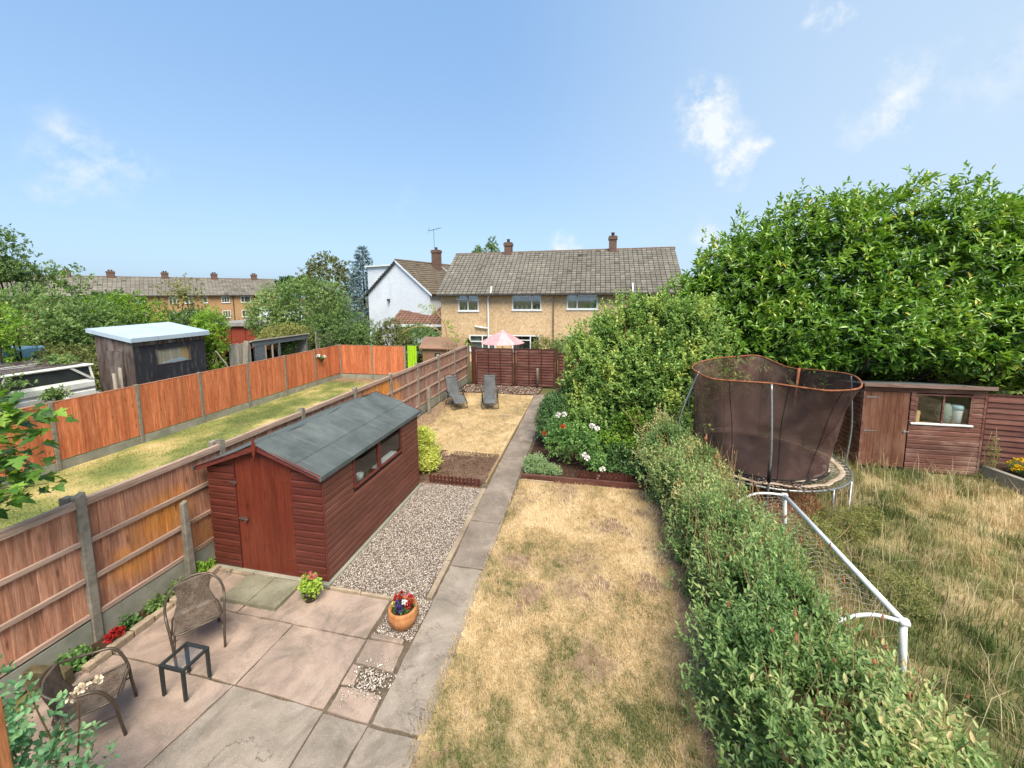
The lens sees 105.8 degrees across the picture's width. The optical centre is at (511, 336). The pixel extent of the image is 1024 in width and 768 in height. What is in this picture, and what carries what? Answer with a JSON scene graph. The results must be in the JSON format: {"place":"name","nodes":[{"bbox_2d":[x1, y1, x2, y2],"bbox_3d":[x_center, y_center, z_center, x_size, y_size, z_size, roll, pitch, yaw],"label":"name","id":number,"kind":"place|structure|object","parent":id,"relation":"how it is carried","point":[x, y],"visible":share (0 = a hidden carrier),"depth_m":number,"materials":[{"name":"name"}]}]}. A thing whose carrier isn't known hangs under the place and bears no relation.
{"place":"outdoors","nodes":[
{"label":"outdoors","id":0,"kind":"place"},
{"bbox_2d":[0,378,435,677],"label":"side lawn","id":1,"kind":"structure","parent":0,"point":[130,468],"depth_m":11.31,"materials":[{"name":"plant"}]},
{"bbox_2d":[0,389,79,518],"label":"sycamore","id":2,"kind":"object","parent":1,"relation":"on","point":[14,464],"visible":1,"depth_m":4.14,"materials":[{"name":"plant"}]},
{"bbox_2d":[339,344,406,378],"bbox_3d":[-7.525,1.392,20.856,3.940,1.860,0.090,1,6,12],"label":"end fence","id":3,"kind":"object","parent":1,"relation":"on","point":[361,361],"visible":0.9,"depth_m":20.84,"materials":[{"name":"wood"}]},
{"bbox_2d":[6,572,430,767],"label":"patio","id":4,"kind":"structure","parent":0,"point":[264,696],"depth_m":4.37,"materials":[{"name":"stone"}]},
{"bbox_2d":[0,697,12,767],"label":"timber post","id":5,"kind":"object","parent":4,"relation":"on","point":[5,758],"visible":1,"depth_m":2.52,"materials":[{"name":"wood"}]},
{"bbox_2d":[23,665,73,689],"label":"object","id":6,"kind":"structure","parent":4,"relation":"on","point":[37,671],"depth_m":4.46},
{"bbox_2d":[0,653,119,767],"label":"rose shrub","id":7,"kind":"object","parent":4,"relation":"on","point":[19,736],"visible":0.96,"depth_m":3.10,"materials":[{"name":"plant"}]},
{"bbox_2d":[36,647,137,765],"bbox_3d":[-4.357,3.710,3.981,0.608,0.808,0.606,-5,7,-34],"label":"bistro chair","id":8,"kind":"object","parent":4,"relation":"on","point":[94,697],"visible":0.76,"depth_m":3.93,"materials":[{"name":"metal"}]},
{"bbox_2d":[82,565,220,673],"bbox_3d":[-4.985,3.911,5.517,0.126,0.120,1.776,1,6,9],"label":"bed edging","id":9,"kind":"object","parent":4,"relation":"on","point":[120,642],"visible":0.66,"depth_m":5.10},
{"bbox_2d":[158,641,211,702],"bbox_3d":[-3.753,3.855,4.458,0.340,0.399,0.310,1,6,12],"label":"side table","id":10,"kind":"object","parent":4,"relation":"on","point":[163,665],"visible":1,"depth_m":4.38,"materials":[{"name":"black metal"}]},
{"bbox_2d":[163,572,226,666],"bbox_3d":[-4.066,3.598,4.992,0.606,0.808,0.608,-6,9,-43],"label":"bistro chair","id":11,"kind":"object","parent":4,"relation":"on","point":[196,606],"visible":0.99,"depth_m":5.03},
{"bbox_2d":[220,574,274,605],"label":"paving slab","id":12,"kind":"structure","parent":4,"relation":"attached to","point":[246,589],"depth_m":5.88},
{"bbox_2d":[247,578,299,610],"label":"paving slab","id":13,"kind":"structure","parent":4,"relation":"attached to","point":[275,594],"depth_m":5.78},
{"bbox_2d":[294,571,324,603],"bbox_3d":[-2.957,3.697,5.708,0.402,0.433,0.331,1,6,12],"label":"plant pot","id":14,"kind":"object","parent":4,"relation":"on","point":[309,587],"visible":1,"depth_m":5.66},
{"bbox_2d":[334,653,404,710],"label":"loose chippings","id":15,"kind":"object","parent":4,"relation":"on","point":[379,684],"visible":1,"depth_m":4.51,"materials":[{"name":"gravel"}]},
{"bbox_2d":[372,393,549,738],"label":"garden path","id":16,"kind":"structure","parent":0,"point":[402,709],"depth_m":5.64,"materials":[{"name":"concrete"}]},
{"bbox_2d":[417,392,532,475],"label":"back lawn","id":17,"kind":"structure","parent":0,"point":[441,407],"depth_m":13.68,"materials":[{"name":"plant"}]},
{"bbox_2d":[444,374,467,409],"bbox_3d":[-2.268,2.223,15.626,0.716,1.211,1.216,-4,7,-28],"label":"reclining chair","id":18,"kind":"object","parent":17,"relation":"on","point":[453,390],"visible":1,"depth_m":15.85,"materials":[{"name":"fabric"}]},
{"bbox_2d":[481,373,498,408],"bbox_3d":[-0.896,2.211,15.634,0.716,1.211,1.216,-1,6,-4],"label":"reclining chair","id":19,"kind":"object","parent":17,"relation":"on","point":[489,394],"visible":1,"depth_m":15.90,"materials":[{"name":"fabric"}]},
{"bbox_2d":[3,297,1008,715],"bbox_3d":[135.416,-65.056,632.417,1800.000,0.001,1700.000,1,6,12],"label":"ground","id":20,"kind":"structure","parent":0,"point":[25,693],"depth_m":17.52,"materials":[{"name":"plant"}]},
{"bbox_2d":[0,302,42,366],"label":"bush","id":21,"kind":"object","parent":20,"relation":"on","point":[6,339],"visible":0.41,"depth_m":14.05,"materials":[{"name":"green plant"}]},
{"bbox_2d":[0,256,42,340],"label":"tree","id":22,"kind":"object","parent":20,"relation":"on","point":[12,276],"visible":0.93,"depth_m":21.57,"materials":[{"name":"green plant"}]},
{"bbox_2d":[0,224,42,329],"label":"tree","id":23,"kind":"object","parent":20,"relation":"on","point":[7,238],"visible":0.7,"depth_m":21.76,"materials":[{"name":"green plant"}]},
{"bbox_2d":[0,346,46,364],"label":"blue van","id":24,"kind":"object","parent":20,"relation":"on","point":[26,351],"visible":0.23,"depth_m":14.77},
{"bbox_2d":[0,353,79,404],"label":"bramble","id":25,"kind":"object","parent":20,"relation":"on","point":[57,394],"visible":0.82,"depth_m":11.04,"materials":[{"name":"plant"}]},
{"bbox_2d":[0,281,93,360],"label":"bush","id":26,"kind":"object","parent":20,"relation":"on","point":[20,300],"visible":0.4,"depth_m":16.37,"materials":[{"name":"green plant"}]},
{"bbox_2d":[0,363,95,408],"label":"derelict caravan","id":27,"kind":"object","parent":20,"relation":"on","point":[78,379],"visible":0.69,"depth_m":11.29,"materials":[{"name":"metal"}]},
{"bbox_2d":[15,338,100,391],"bbox_3d":[-17.682,1.523,15.668,5.588,2.918,3.995,1,6,12],"label":"bush","id":28,"kind":"object","parent":20,"relation":"on","point":[86,352],"visible":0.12,"depth_m":15.09,"materials":[{"name":"green plant"}]},
{"bbox_2d":[23,259,101,307],"bbox_3d":[-27.545,-1.271,23.853,3.423,6.851,3.796,-6,8,-42],"label":"tree","id":29,"kind":"object","parent":20,"relation":"on","point":[62,282],"visible":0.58,"depth_m":23.30,"materials":[{"name":"green plant"}]},
{"bbox_2d":[28,295,143,388],"bbox_3d":[-19.449,0.444,17.904,4.077,4.696,3.834,1,6,12],"label":"bush","id":30,"kind":"object","parent":20,"relation":"on","point":[98,318],"visible":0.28,"depth_m":17.24,"materials":[{"name":"green plant"}]},
{"bbox_2d":[71,287,149,346],"bbox_3d":[-27.296,-0.671,26.282,5.600,5.303,3.939,1,6,12],"label":"bush","id":31,"kind":"object","parent":20,"relation":"on","point":[97,292],"visible":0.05,"depth_m":25.68,"materials":[{"name":"green plant"}]},
{"bbox_2d":[73,290,180,327],"bbox_3d":[-19.797,0.070,19.996,4.631,5.010,3.870,1,6,12],"label":"bush","id":32,"kind":"object","parent":20,"relation":"on","point":[142,310],"visible":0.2,"depth_m":19.48,"materials":[{"name":"green plant"}]},
{"bbox_2d":[0,268,275,331],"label":"terrace house","id":33,"kind":"structure","parent":20,"relation":"on","point":[229,296],"depth_m":63.58,"materials":[{"name":"brown brick"}]},
{"bbox_2d":[73,563,209,673],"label":"flowers","id":34,"kind":"object","parent":20,"relation":"on","point":[100,644],"visible":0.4,"depth_m":5.04,"materials":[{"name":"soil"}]},
{"bbox_2d":[54,641,98,670],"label":"bedding plant","id":35,"kind":"object","parent":34,"relation":"on","point":[75,662],"visible":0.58,"depth_m":4.73,"materials":[{"name":"plant"}]},
{"bbox_2d":[113,612,144,631],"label":"bedding plant","id":36,"kind":"object","parent":34,"relation":"on","point":[131,621],"visible":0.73,"depth_m":5.24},
{"bbox_2d":[142,593,169,614],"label":"bedding plant","id":37,"kind":"object","parent":34,"relation":"on","point":[152,605],"visible":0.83,"depth_m":5.53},
{"bbox_2d":[179,500,213,577],"bbox_3d":[-5.068,3.191,6.473,0.110,1.306,0.811,1,6,12],"label":"stub post","id":38,"kind":"object","parent":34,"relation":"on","point":[188,553],"visible":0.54,"depth_m":6.12,"materials":[{"name":"concrete"}]},
{"bbox_2d":[85,322,209,391],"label":"black shed","id":39,"kind":"structure","parent":20,"relation":"on","point":[138,354],"depth_m":13.34,"materials":[{"name":"brown wood"}]},
{"bbox_2d":[107,351,126,389],"bbox_3d":[-13.189,1.810,13.001,0.650,2.670,0.058,1,6,12],"label":"door","id":40,"kind":"structure","parent":39,"relation":"in","point":[115,358],"depth_m":12.90,"materials":[{"name":"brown wood"}]},
{"bbox_2d":[0,344,340,488],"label":"orange fence","id":41,"kind":"object","parent":20,"relation":"on","point":[106,418],"visible":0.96,"depth_m":12.53,"materials":[{"name":"wood"}]},
{"bbox_2d":[155,272,208,325],"bbox_3d":[-33.558,-3.050,39.701,5.845,7.067,3.517,-1,6,-7],"label":"tree","id":42,"kind":"object","parent":20,"relation":"on","point":[183,293],"visible":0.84,"depth_m":39.21,"materials":[{"name":"green plant"}]},
{"bbox_2d":[160,307,239,347],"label":"bush","id":43,"kind":"object","parent":20,"relation":"on","point":[183,314],"visible":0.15,"depth_m":32.11,"materials":[{"name":"green plant"}]},
{"bbox_2d":[188,304,236,370],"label":"bush","id":44,"kind":"object","parent":20,"relation":"on","point":[204,319],"visible":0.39,"depth_m":15.77,"materials":[{"name":"green plant"}]},
{"bbox_2d":[0,343,468,705],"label":"boundary fence","id":45,"kind":"object","parent":20,"relation":"on","point":[80,568],"visible":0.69,"depth_m":5.24,"materials":[{"name":"wood"}]},
{"bbox_2d":[402,303,470,351],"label":"arching branch","id":46,"kind":"object","parent":45,"relation":"attached to","point":[448,322],"visible":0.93,"depth_m":20.26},
{"bbox_2d":[228,341,251,365],"bbox_3d":[-11.781,1.510,16.885,0.020,2.508,1.040,1,6,12],"label":"board fence","id":47,"kind":"object","parent":20,"relation":"on","point":[236,349],"visible":0.33,"depth_m":16.66,"materials":[{"name":"wood"}]},
{"bbox_2d":[208,319,293,357],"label":"red garage","id":48,"kind":"structure","parent":20,"relation":"on","point":[238,333],"depth_m":28.07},
{"bbox_2d":[225,333,309,364],"bbox_3d":[-11.983,1.239,19.161,1.830,2.560,3.500,1,6,12],"label":"lean to","id":49,"kind":"object","parent":20,"relation":"on","point":[260,350],"visible":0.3,"depth_m":18.72,"materials":[{"name":"grey wood"}]},
{"bbox_2d":[242,282,304,339],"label":"bush","id":50,"kind":"object","parent":20,"relation":"on","point":[253,310],"visible":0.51,"depth_m":22.26,"materials":[{"name":"green plant"}]},
{"bbox_2d":[254,321,314,352],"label":"bush","id":51,"kind":"object","parent":20,"relation":"on","point":[270,332],"visible":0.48,"depth_m":20.80,"materials":[{"name":"green plant"}]},
{"bbox_2d":[263,272,353,352],"bbox_3d":[-12.151,-0.877,23.608,5.225,6.016,3.875,-2,6,-12],"label":"bush","id":52,"kind":"object","parent":20,"relation":"on","point":[321,291],"visible":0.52,"depth_m":22.67,"materials":[{"name":"green plant"}]},
{"bbox_2d":[210,483,421,587],"bbox_3d":[-3.594,3.684,7.808,2.249,0.075,3.365,1,6,12],"label":"shed base","id":53,"kind":"object","parent":20,"relation":"on","point":[232,569],"visible":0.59,"depth_m":6.37,"materials":[{"name":"concrete"}]},
{"bbox_2d":[192,391,421,581],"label":"garden shed","id":54,"kind":"structure","parent":53,"relation":"on","point":[296,499],"depth_m":6.32,"materials":[{"name":"red wood"}]},
{"bbox_2d":[230,457,297,576],"bbox_3d":[-3.949,2.882,6.161,1.200,1.930,0.077,1,6,12],"label":"door","id":55,"kind":"structure","parent":54,"relation":"in","point":[264,488],"depth_m":6.18,"materials":[{"name":"wood"}]},
{"bbox_2d":[352,442,379,488],"bbox_3d":[-2.640,2.296,7.041,0.045,0.595,0.820,1,6,12],"label":"window","id":56,"kind":"structure","parent":54,"relation":"in","point":[377,445],"depth_m":7.00,"materials":[{"name":"brown wood"}]},
{"bbox_2d":[295,250,355,336],"bbox_3d":[-17.860,-3.822,37.845,6.470,9.061,4.007,1,6,12],"label":"tree","id":57,"kind":"object","parent":20,"relation":"on","point":[319,268],"visible":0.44,"depth_m":36.91,"materials":[{"name":"green plant"}]},
{"bbox_2d":[305,306,371,349],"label":"bush","id":58,"kind":"object","parent":20,"relation":"on","point":[334,339],"visible":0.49,"depth_m":21.71,"materials":[{"name":"green plant"}]},
{"bbox_2d":[341,245,373,337],"bbox_3d":[-13.555,-3.875,35.969,5.682,9.129,5.645,-1,6,-9],"label":"blue spruce","id":59,"kind":"object","parent":20,"relation":"on","point":[364,286],"visible":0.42,"depth_m":35.35,"materials":[{"name":"green plant"}]},
{"bbox_2d":[321,483,486,641],"bbox_3d":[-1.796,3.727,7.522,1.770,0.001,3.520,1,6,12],"label":"gravel bed","id":60,"kind":"object","parent":20,"relation":"on","point":[399,569],"visible":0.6,"depth_m":6.89,"materials":[{"name":"gravel"}]},
{"bbox_2d":[330,586,393,600],"bbox_3d":[-2.280,3.890,5.859,1.060,0.065,0.040,1,6,12],"label":"gravel edging","id":61,"kind":"object","parent":60,"relation":"on","point":[359,592],"visible":0.9,"depth_m":5.84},
{"bbox_2d":[387,590,418,630],"bbox_3d":[-1.477,3.724,5.283,0.441,0.407,0.416,1,6,12],"label":"flower bowl","id":62,"kind":"object","parent":60,"relation":"on","point":[402,613],"visible":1,"depth_m":5.20,"materials":[{"name":"ceramic"}]},
{"bbox_2d":[427,488,485,599],"bbox_3d":[-0.941,3.724,7.370,0.105,0.050,3.304,1,6,10],"label":"gravel side edging","id":63,"kind":"object","parent":60,"relation":"on","point":[442,572],"visible":1,"depth_m":6.86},
{"bbox_2d":[364,228,450,345],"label":"white house","id":64,"kind":"structure","parent":20,"relation":"on","point":[396,286],"depth_m":30.88,"materials":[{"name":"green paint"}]},
{"bbox_2d":[419,449,499,488],"bbox_3d":[-1.597,3.424,10.193,2.140,0.001,1.980,1,6,12],"label":"soil patch","id":65,"kind":"object","parent":20,"relation":"on","point":[463,469],"visible":0.6,"depth_m":10.06,"materials":[{"name":"soil"}]},
{"bbox_2d":[417,425,443,473],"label":"variegated shrub","id":66,"kind":"object","parent":65,"relation":"on","point":[427,462],"visible":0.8,"depth_m":9.81,"materials":[{"name":"plant"}]},
{"bbox_2d":[429,474,480,486],"bbox_3d":[-1.375,3.436,9.216,1.300,0.220,0.028,1,6,12],"label":"picket edging","id":67,"kind":"object","parent":65,"relation":"on","point":[459,479],"visible":1,"depth_m":9.20,"materials":[{"name":"wood"}]},
{"bbox_2d":[419,449,496,483],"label":"soil clods","id":68,"kind":"object","parent":65,"relation":"on","point":[476,478],"visible":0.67,"depth_m":10.27,"materials":[{"name":"brown soil"}]},
{"bbox_2d":[460,384,542,395],"bbox_3d":[-0.564,2.522,18.451,3.900,0.001,1.700,1,6,12],"label":"mulch bed","id":69,"kind":"object","parent":20,"relation":"on","point":[504,386],"visible":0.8,"depth_m":18.44,"materials":[{"name":"stone"}]},
{"bbox_2d":[459,384,541,394],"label":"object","id":70,"kind":"object","parent":69,"relation":"on","point":[528,390],"visible":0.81,"depth_m":18.27,"materials":[{"name":"gravel"}]},
{"bbox_2d":[471,346,557,387],"bbox_3d":[0.078,1.488,18.919,4.270,1.930,0.100,1,6,12],"label":"back fence","id":71,"kind":"object","parent":69,"relation":"on","point":[507,366],"visible":0.97,"depth_m":18.88,"materials":[{"name":"wood"}]},
{"bbox_2d":[368,360,686,387],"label":"yard","id":72,"kind":"structure","parent":20,"relation":"on","point":[470,378],"depth_m":22.23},
{"bbox_2d":[339,317,389,345],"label":"bush","id":73,"kind":"object","parent":72,"relation":"on","point":[360,328],"visible":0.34,"depth_m":21.68,"materials":[{"name":"green plant"}]},
{"bbox_2d":[370,317,413,357],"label":"bush","id":74,"kind":"object","parent":72,"relation":"on","point":[396,330],"visible":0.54,"depth_m":21.84,"materials":[{"name":"green plant"}]},
{"bbox_2d":[388,307,441,350],"bbox_3d":[-6.847,-0.462,29.805,4.300,3.568,2.800,1,6,12],"label":"porch","id":75,"kind":"object","parent":72,"relation":"on","point":[410,317],"visible":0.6,"depth_m":29.02,"materials":[{"name":"red tile"}]},
{"bbox_2d":[396,321,441,365],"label":"bush","id":76,"kind":"object","parent":72,"relation":"on","point":[418,334],"visible":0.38,"depth_m":22.46,"materials":[{"name":"green plant"}]},
{"bbox_2d":[419,337,472,374],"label":"plastic shed","id":77,"kind":"structure","parent":72,"relation":"on","point":[431,347],"depth_m":20.82,"materials":[{"name":"plastic"}]},
{"bbox_2d":[481,330,523,347],"bbox_3d":[-0.534,0.852,22.323,2.406,2.470,2.406,-2,6,-10],"label":"parasol","id":78,"kind":"object","parent":72,"relation":"on","point":[502,337],"visible":1,"depth_m":21.61,"materials":[{"name":"fabric"}]},
{"bbox_2d":[523,388,669,485],"bbox_3d":[3.329,3.002,13.761,4.320,0.001,9.100,1,6,12],"label":"planting bed","id":79,"kind":"object","parent":20,"relation":"on","point":[538,446],"visible":0.2,"depth_m":10.36,"materials":[{"name":"soil"}]},
{"bbox_2d":[522,451,562,475],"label":"sage plant","id":80,"kind":"object","parent":79,"relation":"on","point":[541,468],"visible":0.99,"depth_m":9.63,"materials":[{"name":"plant"}]},
{"bbox_2d":[533,383,584,439],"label":"dark shrub","id":81,"kind":"object","parent":79,"relation":"on","point":[547,403],"visible":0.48,"depth_m":11.55,"materials":[{"name":"plant"}]},
{"bbox_2d":[536,408,607,478],"bbox_3d":[1.542,2.672,10.023,2.009,1.616,1.315,1,6,12],"label":"rose bush","id":82,"kind":"object","parent":79,"relation":"on","point":[585,444],"visible":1,"depth_m":9.92,"materials":[{"name":"plant"}]},
{"bbox_2d":[589,441,647,476],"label":"ground cover","id":83,"kind":"object","parent":79,"relation":"on","point":[621,458],"visible":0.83,"depth_m":9.99,"materials":[{"name":"plant"}]},
{"bbox_2d":[594,405,646,460],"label":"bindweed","id":84,"kind":"object","parent":79,"relation":"on","point":[616,438],"visible":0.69,"depth_m":10.69,"materials":[{"name":"plant"}]},
{"bbox_2d":[556,280,741,448],"bbox_3d":[4.080,0.857,11.704,5.510,5.067,3.652,1,6,12],"label":"lilac bush","id":85,"kind":"object","parent":79,"relation":"on","point":[626,366],"visible":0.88,"depth_m":11.20,"materials":[{"name":"plant"}]},
{"bbox_2d":[578,470,632,481],"bbox_3d":[2.234,3.382,9.312,1.300,0.251,0.028,1,6,12],"label":"picket edging","id":86,"kind":"object","parent":20,"relation":"on","point":[613,475],"visible":0.73,"depth_m":9.30,"materials":[{"name":"wood"}]},
{"bbox_2d":[623,403,1010,767],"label":"hedge","id":87,"kind":"object","parent":20,"relation":"on","point":[764,567],"visible":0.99,"depth_m":3.81,"materials":[{"name":"plant"}]},
{"bbox_2d":[659,160,1023,394],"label":"laurel tree","id":88,"kind":"object","parent":20,"relation":"on","point":[915,323],"visible":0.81,"depth_m":10.97,"materials":[{"name":"green plant"}]},
{"bbox_2d":[0,0,1023,297],"label":"sky","id":89,"kind":"structure","parent":0,"point":[139,138],"materials":[{"name":"blue"}]},
{"bbox_2d":[436,232,681,361],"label":"tan house","id":90,"kind":"structure","parent":0,"point":[525,297],"depth_m":25.25,"materials":[{"name":"brick"}]},
{"bbox_2d":[457,296,479,311],"bbox_3d":[-2.852,-2.195,25.724,1.520,1.130,0.410,1,6,12],"label":"window","id":91,"kind":"structure","parent":90,"relation":"in","point":[472,301],"depth_m":25.83,"materials":[{"name":"plastic"}]},
{"bbox_2d":[469,335,495,351],"bbox_3d":[-1.953,0.464,25.722,1.900,1.130,0.210,1,6,12],"label":"window","id":92,"kind":"structure","parent":90,"relation":"in","point":[476,340],"depth_m":25.82,"materials":[{"name":"plastic"}]},
{"bbox_2d":[512,335,539,348],"bbox_3d":[0.934,0.482,25.208,1.940,1.160,0.410,1,6,12],"label":"window","id":93,"kind":"structure","parent":90,"relation":"in","point":[527,339],"depth_m":25.37,"materials":[{"name":"plastic"}]},
{"bbox_2d":[511,295,541,310],"bbox_3d":[0.962,-2.196,24.907,2.000,1.130,0.410,1,6,12],"label":"window","id":94,"kind":"structure","parent":90,"relation":"in","point":[531,302],"depth_m":25.01,"materials":[{"name":"glass"}]},
{"bbox_2d":[566,295,598,309],"bbox_3d":[4.385,-2.194,24.174,2.000,1.110,0.410,1,6,12],"label":"window","id":95,"kind":"structure","parent":90,"relation":"in","point":[574,302],"depth_m":24.27,"materials":[{"name":"glass"}]},
{"bbox_2d":[401,479,760,767],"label":"lawn","id":96,"kind":"structure","parent":0,"point":[516,561],"depth_m":4.89,"materials":[{"name":"plant"}]},
{"bbox_2d":[521,473,653,490],"bbox_3d":[1.728,3.450,9.143,3.081,0.150,0.120,1,6,11],"label":"timber edging","id":97,"kind":"object","parent":96,"relation":"on","point":[571,480],"visible":0.88,"depth_m":9.14,"materials":[{"name":"wood"}]},
{"bbox_2d":[691,434,730,476],"bbox_3d":[4.135,2.788,8.274,0.877,1.585,0.718,2,7,23],"label":"buddleia","id":98,"kind":"object","parent":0,"point":[705,448],"visible":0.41,"depth_m":8.11,"materials":[{"name":"plant"}]},
{"bbox_2d":[698,441,1023,767],"bbox_3d":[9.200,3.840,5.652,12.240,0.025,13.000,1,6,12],"label":"wild lawn","id":99,"kind":"structure","parent":0,"point":[1016,649],"depth_m":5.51,"materials":[{"name":"plant"}]},
{"bbox_2d":[678,355,862,525],"bbox_3d":[5.612,2.082,8.882,3.581,2.837,3.676,1,6,12],"label":"trampoline","id":100,"kind":"object","parent":99,"relation":"on","point":[768,419],"visible":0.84,"depth_m":7.74,"materials":[{"name":"fabric"}]},
{"bbox_2d":[730,476,852,530],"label":"dead weeds","id":101,"kind":"object","parent":99,"relation":"on","point":[809,506],"visible":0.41,"depth_m":7.80,"materials":[{"name":"plant"}]},
{"bbox_2d":[733,492,910,684],"bbox_3d":[3.951,3.358,5.546,1.160,1.046,2.731,1,6,12],"label":"goal","id":102,"kind":"object","parent":99,"relation":"on","point":[904,623],"visible":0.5,"depth_m":4.67,"materials":[{"name":"white paint"}]},
{"bbox_2d":[786,502,941,625],"bbox_3d":[5.687,3.408,6.646,1.737,0.863,3.001,3,7,32],"label":"golden weed","id":103,"kind":"object","parent":99,"relation":"on","point":[859,522],"visible":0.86,"depth_m":6.32,"materials":[{"name":"plant"}]},
{"bbox_2d":[833,379,998,476],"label":"old shed","id":104,"kind":"structure","parent":99,"relation":"on","point":[884,428],"depth_m":9.56,"materials":[{"name":"roofing wood"},{"name":"red-brown stained wood planks"},{"name":"glass"}]},
{"bbox_2d":[859,391,909,467],"bbox_3d":[9.302,2.325,9.656,0.990,1.920,0.052,1,6,12],"label":"door","id":105,"kind":"structure","parent":104,"relation":"in","point":[885,420],"depth_m":9.65,"materials":[{"name":"wood"}]},
{"bbox_2d":[910,394,973,426],"bbox_3d":[10.392,1.783,9.357,1.250,0.755,0.080,1,6,12],"label":"window","id":106,"kind":"structure","parent":104,"relation":"in","point":[940,423],"depth_m":9.34,"materials":[{"name":"brown wood"}]},
{"bbox_2d":[935,402,951,423],"bbox_3d":[10.630,1.897,9.549,0.270,0.520,0.292,-6,9,-44],"label":"grey canister","id":107,"kind":"object","parent":104,"relation":"on","point":[947,415],"visible":0.84,"depth_m":9.45,"materials":[{"name":"plastic"}]},
{"bbox_2d":[949,404,963,423],"bbox_3d":[10.858,1.919,9.467,0.236,0.490,0.236,1,6,12],"label":"plastic drum","id":108,"kind":"object","parent":104,"relation":"in","point":[957,413],"visible":0.83,"depth_m":9.40,"materials":[{"name":"white paint"}]},
{"bbox_2d":[980,394,1023,463],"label":"side lap fence","id":109,"kind":"object","parent":99,"relation":"on","point":[1004,416],"visible":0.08,"depth_m":9.42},
{"bbox_2d":[981,465,1023,493],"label":"planter wall","id":110,"kind":"structure","parent":99,"relation":"on","point":[1005,477],"depth_m":8.88,"materials":[{"name":"concrete"}]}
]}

